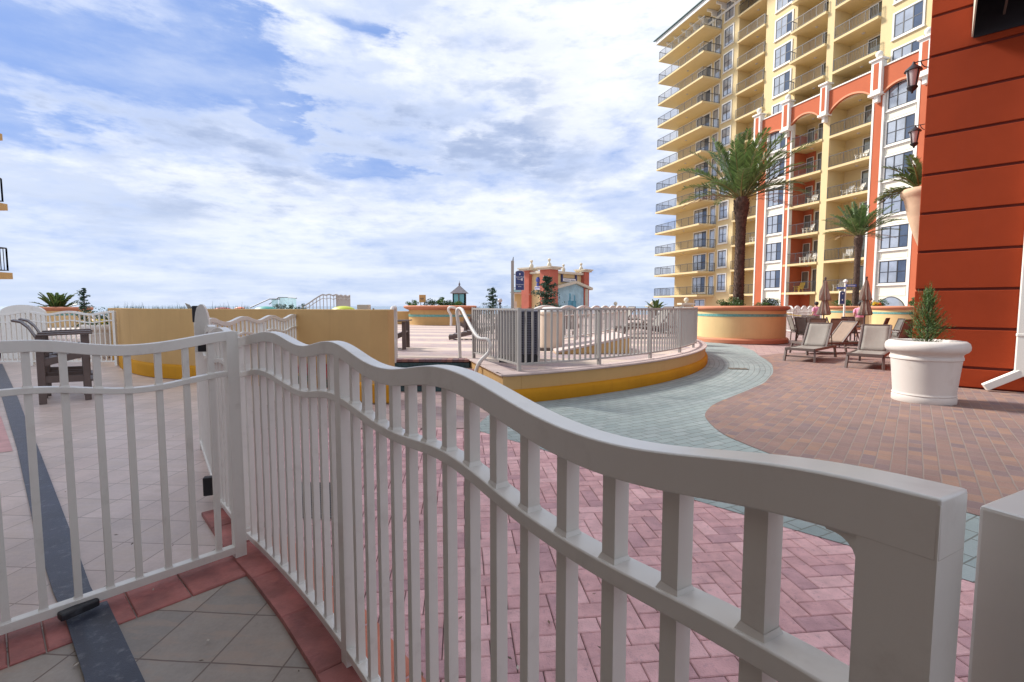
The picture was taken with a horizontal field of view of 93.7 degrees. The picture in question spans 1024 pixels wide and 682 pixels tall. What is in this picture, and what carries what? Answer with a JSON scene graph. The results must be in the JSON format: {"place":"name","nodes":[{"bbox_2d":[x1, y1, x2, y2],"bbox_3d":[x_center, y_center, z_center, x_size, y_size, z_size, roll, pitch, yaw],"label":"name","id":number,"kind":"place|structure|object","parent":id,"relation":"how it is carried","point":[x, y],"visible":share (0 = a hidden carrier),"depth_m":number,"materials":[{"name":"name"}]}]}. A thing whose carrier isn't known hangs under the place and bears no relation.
{"place":"outdoors","nodes":[
{"label":"outdoors","id":0,"kind":"place"},
{"bbox_2d":[0,358,290,641],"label":"patio tiles","id":1,"kind":"object","parent":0,"point":[18,531],"depth_m":3.95,"materials":[{"name":"tile"}]},
{"bbox_2d":[0,416,12,451],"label":"pink tile patch","id":2,"kind":"object","parent":1,"relation":"on","point":[5,445],"visible":1,"depth_m":5.15,"materials":[{"name":"pink tile"}]},
{"bbox_2d":[11,319,92,404],"bbox_3d":[-6.984,0.285,7.350,0.865,1.245,0.740,-4,6,-43],"label":"bar chair","id":3,"kind":"object","parent":1,"relation":"on","point":[44,377],"visible":0.77,"depth_m":7.24,"materials":[{"name":"brown plastic"}]},
{"bbox_2d":[18,318,92,395],"bbox_3d":[-7.544,0.239,7.998,0.865,1.245,0.740,-4,6,-43],"label":"bar chair","id":4,"kind":"object","parent":1,"relation":"on","point":[49,368],"visible":0.26,"depth_m":7.96,"materials":[{"name":"brown wood"}]},
{"bbox_2d":[0,311,118,365],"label":"wavy fence","id":5,"kind":"object","parent":1,"relation":"on","point":[115,337],"visible":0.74,"depth_m":11.49,"materials":[{"name":"metal"}]},
{"bbox_2d":[0,364,144,681],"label":"rubber mat","id":6,"kind":"object","parent":1,"relation":"on","point":[102,650],"visible":0.66,"depth_m":2.45,"materials":[{"name":"grey rubber"}]},
{"bbox_2d":[57,598,99,621],"bbox_3d":[-1.986,1.228,2.202,0.050,0.035,0.141,2,5,29],"label":"rubber bumper","id":7,"kind":"object","parent":6,"relation":"on","point":[71,612],"visible":1,"depth_m":2.18,"materials":[{"name":"black rubber"}]},
{"bbox_2d":[192,304,215,495],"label":"garden gate","id":8,"kind":"structure","parent":1,"relation":"on","point":[201,319],"depth_m":3.95,"materials":[{"name":"paint"}]},
{"bbox_2d":[0,576,317,681],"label":"porch tiles","id":9,"kind":"object","parent":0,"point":[239,624],"depth_m":2.03,"materials":[{"name":"tile"}]},
{"bbox_2d":[0,556,245,669],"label":"red tile border","id":10,"kind":"object","parent":9,"relation":"on","point":[25,643],"visible":0.56,"depth_m":2.31,"materials":[{"name":"concrete"}]},
{"bbox_2d":[201,508,361,681],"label":"kerb","id":11,"kind":"structure","parent":9,"relation":"on","point":[316,644],"depth_m":2.22,"materials":[{"name":"red concrete"}]},
{"bbox_2d":[0,330,246,635],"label":"garden gate","id":12,"kind":"structure","parent":11,"relation":"on","point":[27,390],"depth_m":2.34,"materials":[{"name":"paint"}]},
{"bbox_2d":[209,327,250,540],"bbox_3d":[-1.834,0.560,3.115,0.048,1.293,0.684,-4,6,-43],"label":"wavy fence","id":13,"kind":"object","parent":11,"relation":"on","point":[222,429],"visible":0.3,"depth_m":3.17,"materials":[{"name":"paint"}]},
{"bbox_2d":[238,331,967,681],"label":"wavy fence","id":14,"kind":"object","parent":11,"relation":"on","point":[904,535],"visible":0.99,"depth_m":0.90,"materials":[{"name":"paint"}]},
{"bbox_2d":[0,306,663,315],"bbox_3d":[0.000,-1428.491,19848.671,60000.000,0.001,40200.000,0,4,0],"label":"sea","id":15,"kind":"structure","parent":0,"point":[400,308],"depth_m":3254.56,"materials":[{"name":"liquid"}]},
{"bbox_2d":[0,0,699,305],"label":"sky","id":16,"kind":"structure","parent":0,"point":[153,152],"materials":[{"name":"blue"}]},
{"bbox_2d":[48,314,691,370],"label":"pool deck","id":17,"kind":"structure","parent":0,"point":[430,341],"depth_m":11.67,"materials":[{"name":"beige concrete"}]},
{"bbox_2d":[250,297,296,308],"bbox_3d":[-14.437,-2.202,30.142,3.542,1.140,1.558,1,4,16],"label":"glass balustrade","id":18,"kind":"object","parent":17,"relation":"on","point":[287,301],"visible":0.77,"depth_m":29.91,"materials":[{"name":"clear glass"}]},
{"bbox_2d":[303,294,350,308],"bbox_3d":[-10.407,-1.958,28.070,1.892,1.591,4.434,0,4,0],"label":"stair fence","id":19,"kind":"object","parent":17,"relation":"on","point":[342,300],"visible":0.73,"depth_m":26.09,"materials":[{"name":"metal"}]},
{"bbox_2d":[373,308,411,349],"bbox_3d":[-2.847,-0.297,11.349,0.865,0.953,0.770,0,4,-4],"label":"deck chair","id":20,"kind":"object","parent":17,"relation":"on","point":[404,334],"visible":0.39,"depth_m":11.10,"materials":[{"name":"brown wood"}]},
{"bbox_2d":[404,305,476,324],"bbox_3d":[-4.008,-1.471,26.964,4.060,1.040,4.060,0,4,0],"label":"round planter","id":21,"kind":"object","parent":17,"relation":"on","point":[428,314],"visible":0.8,"depth_m":25.33,"materials":[{"name":"beige paint"}]},
{"bbox_2d":[451,281,468,305],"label":"glass lantern house","id":22,"kind":"structure","parent":21,"relation":"on","point":[459,292],"depth_m":28.57,"materials":[{"name":"teal glass"}]},
{"bbox_2d":[470,357,510,371],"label":"deck edge paving","id":23,"kind":"structure","parent":17,"relation":"on","point":[492,365],"depth_m":8.09,"materials":[{"name":"beige concrete"}]},
{"bbox_2d":[472,307,516,364],"bbox_3d":[-0.322,-0.087,8.289,0.055,0.977,2.139,-2,5,-24],"label":"deck railing","id":24,"kind":"object","parent":23,"relation":"on","point":[476,319],"visible":0.94,"depth_m":8.16,"materials":[{"name":"metal"}]},
{"bbox_2d":[479,288,501,321],"bbox_3d":[-1.124,-1.986,27.006,1.325,2.114,1.584,4,6,44],"label":"conifer tree","id":25,"kind":"object","parent":17,"relation":"on","point":[492,291],"visible":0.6,"depth_m":26.86,"materials":[{"name":"green plant"}]},
{"bbox_2d":[511,257,523,307],"bbox_3d":[0.328,-2.942,27.860,0.768,3.844,0.170,0,4,0],"label":"sign pole","id":26,"kind":"object","parent":17,"relation":"on","point":[519,279],"visible":1,"depth_m":27.77,"materials":[{"name":"metal"}]},
{"bbox_2d":[527,275,564,308],"bbox_3d":[1.688,-2.220,25.821,2.406,2.701,2.435,0,4,0],"label":"conifer tree","id":27,"kind":"object","parent":17,"relation":"on","point":[546,294],"visible":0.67,"depth_m":25.75,"materials":[{"name":"green plant"}]},
{"bbox_2d":[540,307,561,350],"bbox_3d":[0.906,-0.293,11.008,0.600,0.985,0.600,0,4,0],"label":"litter bin","id":28,"kind":"object","parent":17,"relation":"on","point":[548,330],"visible":0.48,"depth_m":10.77,"materials":[{"name":"beige plastic"}]},
{"bbox_2d":[553,332,629,353],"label":"ramp","id":29,"kind":"structure","parent":17,"relation":"on","point":[582,346],"depth_m":10.20,"materials":[{"name":"beige paint"}]},
{"bbox_2d":[496,334,704,374],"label":"deck edge paving","id":30,"kind":"structure","parent":17,"relation":"on","point":[699,345],"depth_m":8.34,"materials":[{"name":"beige concrete"}]},
{"bbox_2d":[517,307,697,371],"bbox_3d":[3.493,-0.333,11.689,1.741,0.977,11.033,2,5,29],"label":"deck railing","id":31,"kind":"object","parent":17,"relation":"on","point":[684,320],"visible":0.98,"depth_m":8.41,"materials":[{"name":"metal"}]},
{"bbox_2d":[615,306,678,335],"bbox_3d":[4.346,-0.608,15.399,2.053,1.002,0.759,-1,4,-12],"label":"sun lounger","id":32,"kind":"object","parent":17,"relation":"on","point":[616,327],"visible":0.3,"depth_m":15.37,"materials":[{"name":"beige metal"}]},
{"bbox_2d":[0,315,978,515],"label":"plaza ground","id":33,"kind":"structure","parent":0,"point":[763,349],"depth_m":7.48,"materials":[{"name":"stone"}]},
{"bbox_2d":[0,133,12,278],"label":"apartment block","id":34,"kind":"structure","parent":33,"relation":"on","point":[4,275],"depth_m":21.04,"materials":[{"name":"yellow paint"}]},
{"bbox_2d":[0,305,47,358],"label":"arched fence","id":35,"kind":"object","parent":33,"relation":"on","point":[12,308],"visible":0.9,"depth_m":13.18,"materials":[{"name":"metal"}]},
{"bbox_2d":[41,307,93,326],"bbox_3d":[-22.587,-0.977,23.992,2.600,1.445,2.600,0,4,0],"label":"round planter","id":36,"kind":"object","parent":33,"relation":"on","point":[52,309],"visible":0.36,"depth_m":23.17,"materials":[{"name":"beige paint"}]},
{"bbox_2d":[32,292,79,306],"bbox_3d":[-22.687,-1.609,23.975,2.106,1.647,1.976,0,4,0],"label":"palm tree","id":37,"kind":"object","parent":36,"relation":"in","point":[57,300],"visible":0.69,"depth_m":23.68,"materials":[{"name":"green plant"}]},
{"bbox_2d":[72,288,97,328],"bbox_3d":[-18.632,-1.210,21.062,1.204,2.273,1.070,3,5,40],"label":"tree","id":38,"kind":"object","parent":33,"relation":"on","point":[83,304],"visible":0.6,"depth_m":20.90,"materials":[{"name":"green plant"}]},
{"bbox_2d":[81,324,109,357],"bbox_3d":[-11.600,-0.010,13.635,0.996,0.930,0.996,0,4,0],"label":"garden pot","id":39,"kind":"object","parent":33,"relation":"on","point":[102,334],"visible":0.17,"depth_m":13.25,"materials":[{"name":"ceramic"}]},
{"bbox_2d":[108,305,394,403],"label":"tan wall","id":40,"kind":"structure","parent":33,"relation":"on","point":[367,330],"depth_m":8.59,"materials":[{"name":"paint"}]},
{"bbox_2d":[210,314,296,406],"bbox_3d":[-3.572,0.287,6.848,0.138,1.298,3.300,0,4,-6],"label":"wavy fence","id":41,"kind":"object","parent":33,"relation":"on","point":[261,323],"visible":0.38,"depth_m":6.89,"materials":[{"name":"metal"}]},
{"bbox_2d":[395,357,474,391],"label":"steps","id":42,"kind":"structure","parent":33,"relation":"on","point":[404,362],"depth_m":9.03,"materials":[{"name":"beige tile"}]},
{"bbox_2d":[390,305,397,362],"bbox_3d":[-2.162,-0.145,8.807,0.110,1.018,0.783,-1,4,-12],"label":"handrail","id":43,"kind":"object","parent":42,"relation":"on","point":[394,307],"visible":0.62,"depth_m":9.06,"materials":[{"name":"white metal"}]},
{"bbox_2d":[455,307,491,371],"bbox_3d":[-0.814,-0.030,8.773,0.321,1.183,1.464,-2,5,-28],"label":"handrail","id":44,"kind":"object","parent":42,"relation":"on","point":[486,354],"visible":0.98,"depth_m":8.74,"materials":[{"name":"white metal"}]},
{"bbox_2d":[510,266,592,316],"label":"corner building","id":45,"kind":"structure","parent":33,"relation":"on","point":[573,288],"depth_m":43.47,"materials":[{"name":"orange paint"}]},
{"bbox_2d":[533,305,626,339],"bbox_3d":[2.850,-0.458,16.053,0.368,1.455,10.887,2,5,25],"label":"arched fence","id":46,"kind":"object","parent":33,"relation":"on","point":[583,314],"visible":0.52,"depth_m":14.72,"materials":[{"name":"white metal"}]},
{"bbox_2d":[467,339,707,401],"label":"deck wall","id":47,"kind":"structure","parent":33,"relation":"on","point":[549,385],"depth_m":7.87,"materials":[{"name":"beige paint"}]},
{"bbox_2d":[694,306,790,343],"bbox_3d":[9.420,-0.728,19.849,3.600,1.445,3.600,0,4,0],"label":"round planter","id":48,"kind":"object","parent":33,"relation":"on","point":[744,324],"visible":0.97,"depth_m":18.38,"materials":[{"name":"beige paint"}]},
{"bbox_2d":[716,297,745,305],"bbox_3d":[8.627,-1.512,18.864,1.150,0.448,0.809,0,4,0],"label":"shrub","id":49,"kind":"object","parent":48,"relation":"on","point":[729,303],"visible":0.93,"depth_m":18.88,"materials":[{"name":"green plant"}]},
{"bbox_2d":[677,127,819,304],"bbox_3d":[9.545,-4.909,19.512,4.940,7.255,5.021,-3,5,-39],"label":"palm tree","id":50,"kind":"object","parent":48,"relation":"in","point":[746,168],"visible":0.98,"depth_m":19.04,"materials":[{"name":"green plant"}]},
{"bbox_2d":[794,317,807,340],"bbox_3d":[11.409,-0.411,18.593,0.758,1.036,0.618,-2,4,-20],"label":"patio chair","id":51,"kind":"object","parent":33,"relation":"on","point":[801,324],"visible":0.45,"depth_m":18.54,"materials":[{"name":"brown fabric"}]},
{"bbox_2d":[816,277,831,317],"bbox_3d":[11.871,-1.152,18.265,0.600,2.560,0.600,0,4,0],"label":"patio umbrella","id":52,"kind":"object","parent":33,"relation":"on","point":[824,299],"visible":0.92,"depth_m":18.15,"materials":[{"name":"beige fabric"}]},
{"bbox_2d":[822,306,869,329],"bbox_3d":[21.900,-1.533,30.970,3.500,1.445,3.500,0,4,0],"label":"round planter","id":53,"kind":"object","parent":33,"relation":"on","point":[836,311],"visible":0.25,"depth_m":29.98,"materials":[{"name":"beige paint"}]},
{"bbox_2d":[822,201,905,305],"bbox_3d":[22.277,-5.478,30.751,4.289,6.767,3.964,1,4,18],"label":"palm tree","id":54,"kind":"object","parent":53,"relation":"in","point":[857,222],"visible":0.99,"depth_m":30.35,"materials":[{"name":"green plant"}]},
{"bbox_2d":[837,279,856,316],"bbox_3d":[18.350,-1.933,26.423,1.030,2.940,0.232,0,4,0],"label":"street sign","id":55,"kind":"object","parent":33,"relation":"on","point":[842,297],"visible":0.99,"depth_m":26.30,"materials":[{"name":"white metal"}]},
{"bbox_2d":[853,276,872,344],"bbox_3d":[13.135,-1.123,17.866,0.600,2.560,0.600,0,4,0],"label":"patio umbrella","id":56,"kind":"object","parent":33,"relation":"on","point":[865,296],"visible":0.96,"depth_m":17.76,"materials":[{"name":"brown fabric"}]},
{"bbox_2d":[869,306,913,328],"bbox_3d":[20.600,-1.114,25.185,3.200,1.445,3.200,0,4,0],"label":"round planter","id":57,"kind":"object","parent":33,"relation":"on","point":[880,314],"visible":0.38,"depth_m":24.46,"materials":[{"name":"beige paint"}]},
{"bbox_2d":[891,319,912,338],"bbox_3d":[12.634,-0.198,15.652,0.618,1.036,0.758,-1,4,-10],"label":"patio chair","id":58,"kind":"object","parent":33,"relation":"on","point":[905,326],"visible":0.34,"depth_m":15.38,"materials":[{"name":"beige fabric"}]},
{"bbox_2d":[912,0,1023,392],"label":"red building","id":59,"kind":"structure","parent":33,"relation":"on","point":[970,260],"depth_m":8.16,"materials":[{"name":"paint"}]},
{"bbox_2d":[900,186,920,245],"bbox_3d":[12.433,-3.730,14.965,0.600,1.900,1.200,4,5,40],"label":"wall planter","id":60,"kind":"object","parent":59,"relation":"attached to","point":[910,198],"visible":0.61,"depth_m":14.68,"materials":[{"name":"ceramic"}]},
{"bbox_2d":[873,153,922,204],"bbox_3d":[12.319,-5.012,15.047,1.480,1.184,1.688,0,4,0],"label":"potted palm","id":61,"kind":"object","parent":60,"relation":"in","point":[914,178],"visible":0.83,"depth_m":14.82,"materials":[{"name":"green plant"}]},
{"bbox_2d":[904,59,928,93],"bbox_3d":[8.144,-5.342,9.668,0.408,0.664,0.304,4,5,40],"label":"wall lantern","id":62,"kind":"object","parent":59,"relation":"attached to","point":[912,72],"depth_m":9.64,"materials":[{"name":"black metal"}]},
{"bbox_2d":[908,124,924,147],"bbox_3d":[11.118,-5.643,13.175,0.408,0.664,0.304,4,5,40],"label":"wall lantern","id":63,"kind":"object","parent":59,"relation":"attached to","point":[914,132],"depth_m":13.15,"materials":[{"name":"black metal"}]},
{"bbox_2d":[973,0,1023,37],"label":"window","id":64,"kind":"structure","parent":59,"relation":"in","point":[989,19],"depth_m":7.88,"materials":[{"name":"black glass"}]},
{"bbox_2d":[497,310,537,361],"bbox_3d":[0.115,-0.113,8.865,0.750,0.945,0.740,0,4,0],"label":"trash can","id":65,"kind":"object","parent":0,"point":[529,336],"visible":0.34,"depth_m":8.52,"materials":[{"name":"black metal"}]},
{"bbox_2d":[253,427,974,681],"bbox_3d":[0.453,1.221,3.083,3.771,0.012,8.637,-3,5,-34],"label":"pink paving","id":66,"kind":"structure","parent":0,"point":[817,579],"depth_m":2.52,"materials":[{"name":"brick"}]},
{"bbox_2d":[272,534,425,681],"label":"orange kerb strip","id":67,"kind":"object","parent":66,"relation":"on","point":[392,660],"visible":0.05,"depth_m":2.02,"materials":[{"name":"concrete"}]},
{"bbox_2d":[968,490,1023,681],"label":"fence post","id":68,"kind":"object","parent":66,"relation":"on","point":[997,644],"visible":1,"depth_m":0.41,"materials":[{"name":"paint"}]},
{"bbox_2d":[480,342,979,581],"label":"green path","id":69,"kind":"structure","parent":0,"point":[672,412],"depth_m":6.61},
{"bbox_2d":[653,0,932,319],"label":"apartment tower","id":70,"kind":"structure","parent":0,"point":[830,75],"depth_m":50.97,"materials":[{"name":"yellow paint"}]},
{"bbox_2d":[691,276,705,293],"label":"window","id":71,"kind":"structure","parent":70,"relation":"in","point":[698,280],"depth_m":64.76,"materials":[{"name":"glass"}]},
{"bbox_2d":[692,253,706,271],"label":"window","id":72,"kind":"structure","parent":70,"relation":"in","point":[702,257],"depth_m":64.52,"materials":[{"name":"glass"}]},
{"bbox_2d":[693,230,706,247],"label":"window","id":73,"kind":"structure","parent":70,"relation":"in","point":[701,235],"depth_m":64.11,"materials":[{"name":"glass"}]},
{"bbox_2d":[693,206,707,223],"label":"window","id":74,"kind":"structure","parent":70,"relation":"in","point":[703,212],"depth_m":63.99,"materials":[{"name":"glass"}]},
{"bbox_2d":[716,273,726,291],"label":"window","id":75,"kind":"structure","parent":70,"relation":"in","point":[721,277],"depth_m":60.88,"materials":[{"name":"glass"}]},
{"bbox_2d":[716,249,726,268],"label":"window","id":76,"kind":"structure","parent":70,"relation":"in","point":[721,254],"depth_m":60.65,"materials":[{"name":"glass"}]},
{"bbox_2d":[717,224,727,244],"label":"window","id":77,"kind":"structure","parent":70,"relation":"in","point":[722,230],"depth_m":60.40,"materials":[{"name":"glass"}]},
{"bbox_2d":[718,200,728,220],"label":"window","id":78,"kind":"structure","parent":70,"relation":"in","point":[723,212],"depth_m":60.22,"materials":[{"name":"glass"}]},
{"bbox_2d":[721,125,730,146],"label":"window","id":79,"kind":"structure","parent":70,"relation":"in","point":[725,132],"depth_m":59.52,"materials":[{"name":"glass"}]},
{"bbox_2d":[720,99,731,123],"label":"window","id":80,"kind":"structure","parent":70,"relation":"in","point":[726,115],"depth_m":59.38,"materials":[{"name":"glass"}]},
{"bbox_2d":[722,74,732,98],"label":"window","id":81,"kind":"structure","parent":70,"relation":"in","point":[727,83],"depth_m":59.13,"materials":[{"name":"glass"}]},
{"bbox_2d":[722,48,733,74],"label":"window","id":82,"kind":"structure","parent":70,"relation":"in","point":[727,57],"depth_m":58.93,"materials":[{"name":"glass"}]},
{"bbox_2d":[723,22,734,49],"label":"window","id":83,"kind":"structure","parent":70,"relation":"in","point":[729,31],"depth_m":58.70,"materials":[{"name":"glass"}]},
{"bbox_2d":[724,1,734,23],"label":"window","id":84,"kind":"structure","parent":70,"relation":"in","point":[730,14],"depth_m":58.54,"materials":[{"name":"glass"}]},
{"bbox_2d":[764,269,779,289],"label":"window","id":85,"kind":"structure","parent":70,"relation":"in","point":[771,276],"depth_m":53.39,"materials":[{"name":"glass"}]},
{"bbox_2d":[764,241,781,263],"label":"window","id":86,"kind":"structure","parent":70,"relation":"in","point":[772,249],"depth_m":53.18,"materials":[{"name":"glass"}]},
{"bbox_2d":[765,213,782,236],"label":"window","id":87,"kind":"structure","parent":70,"relation":"in","point":[773,222],"depth_m":52.98,"materials":[{"name":"glass"}]},
{"bbox_2d":[766,185,783,209],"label":"window","id":88,"kind":"structure","parent":70,"relation":"in","point":[770,204],"depth_m":52.75,"materials":[{"name":"glass"}]},
{"bbox_2d":[769,131,785,153],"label":"window","id":89,"kind":"structure","parent":70,"relation":"in","point":[772,136],"depth_m":52.44,"materials":[{"name":"glass"}]},
{"bbox_2d":[771,68,791,99],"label":"window","id":90,"kind":"structure","parent":70,"relation":"in","point":[780,87],"depth_m":51.93,"materials":[{"name":"glass"}]},
{"bbox_2d":[773,38,792,70],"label":"window","id":91,"kind":"structure","parent":70,"relation":"in","point":[781,53],"depth_m":51.73,"materials":[{"name":"glass"}]},
{"bbox_2d":[773,9,793,42],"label":"window","id":92,"kind":"structure","parent":70,"relation":"in","point":[783,24],"depth_m":51.45,"materials":[{"name":"glass"}]},
{"bbox_2d":[775,0,794,14],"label":"window","id":93,"kind":"structure","parent":70,"relation":"in","point":[780,4],"depth_m":51.70,"materials":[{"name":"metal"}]},
{"bbox_2d":[867,34,880,54],"bbox_3d":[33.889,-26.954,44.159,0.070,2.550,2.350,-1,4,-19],"label":"balcony railing","id":94,"kind":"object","parent":70,"relation":"in","point":[877,37],"depth_m":44.66,"materials":[{"name":"metal"}]},
{"bbox_2d":[875,257,907,285],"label":"window","id":95,"kind":"structure","parent":70,"relation":"in","point":[890,272],"depth_m":41.70,"materials":[{"name":"glass"}]},
{"bbox_2d":[877,222,909,251],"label":"window","id":96,"kind":"structure","parent":70,"relation":"in","point":[901,242],"depth_m":41.41,"materials":[{"name":"glass"}]},
{"bbox_2d":[879,185,911,217],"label":"window","id":97,"kind":"structure","parent":70,"relation":"in","point":[896,202],"depth_m":41.47,"materials":[{"name":"glass"}]},
{"bbox_2d":[881,148,914,182],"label":"window","id":98,"kind":"structure","parent":70,"relation":"in","point":[896,160],"depth_m":41.30,"materials":[{"name":"glass"}]},
{"bbox_2d":[883,111,916,148],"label":"window","id":99,"kind":"structure","parent":70,"relation":"in","point":[897,129],"depth_m":40.92,"materials":[{"name":"glass"}]},
{"bbox_2d":[885,79,918,112],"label":"window","id":100,"kind":"structure","parent":70,"relation":"in","point":[898,96],"depth_m":40.80,"materials":[{"name":"glass"}]},
{"bbox_2d":[890,35,923,61],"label":"window","id":101,"kind":"structure","parent":70,"relation":"in","point":[911,46],"depth_m":40.52,"materials":[{"name":"glass"}]},
{"bbox_2d":[890,0,925,41],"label":"window","id":102,"kind":"structure","parent":70,"relation":"in","point":[911,18],"depth_m":40.20,"materials":[{"name":"glass"}]},
{"bbox_2d":[786,306,821,331],"bbox_3d":[16.876,-1.323,27.970,5.214,1.460,0.747,-4,6,-43],"label":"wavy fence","id":103,"kind":"object","parent":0,"point":[808,310],"visible":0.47,"depth_m":26.73,"materials":[{"name":"white metal"}]},
{"bbox_2d":[705,352,1023,515],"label":"brown paving","id":104,"kind":"structure","parent":0,"point":[828,407],"depth_m":5.81,"materials":[{"name":"brown brick"}]},
{"bbox_2d":[783,322,836,362],"bbox_3d":[8.138,0.014,13.040,2.052,1.002,0.759,-4,6,-43],"label":"sun lounger","id":105,"kind":"object","parent":104,"relation":"on","point":[816,337],"visible":0.94,"depth_m":13.30,"materials":[{"name":"beige fabric"}]},
{"bbox_2d":[789,321,858,353],"bbox_3d":[9.717,-0.111,14.766,2.053,1.002,0.759,-1,4,-8],"label":"sun lounger","id":106,"kind":"object","parent":104,"relation":"on","point":[842,331],"visible":0.61,"depth_m":14.80,"materials":[{"name":"beige fabric"}]},
{"bbox_2d":[844,324,891,370],"bbox_3d":[8.722,0.115,11.643,0.759,1.002,2.053,4,6,43],"label":"sun lounger","id":107,"kind":"object","parent":104,"relation":"on","point":[873,338],"visible":0.81,"depth_m":11.92,"materials":[{"name":"beige fabric"}]},
{"bbox_2d":[885,338,971,405],"bbox_3d":[6.243,0.452,7.261,0.996,0.930,0.996,0,4,0],"label":"garden pot","id":108,"kind":"object","parent":104,"relation":"on","point":[926,373],"visible":0.95,"depth_m":6.95,"materials":[{"name":"ceramic"}]},
{"bbox_2d":[903,281,954,341],"bbox_3d":[6.255,-0.416,7.183,0.658,0.973,0.600,2,5,30],"label":"juniper shrub","id":109,"kind":"object","parent":108,"relation":"on","point":[928,331],"visible":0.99,"depth_m":7.16,"materials":[{"name":"green plant"}]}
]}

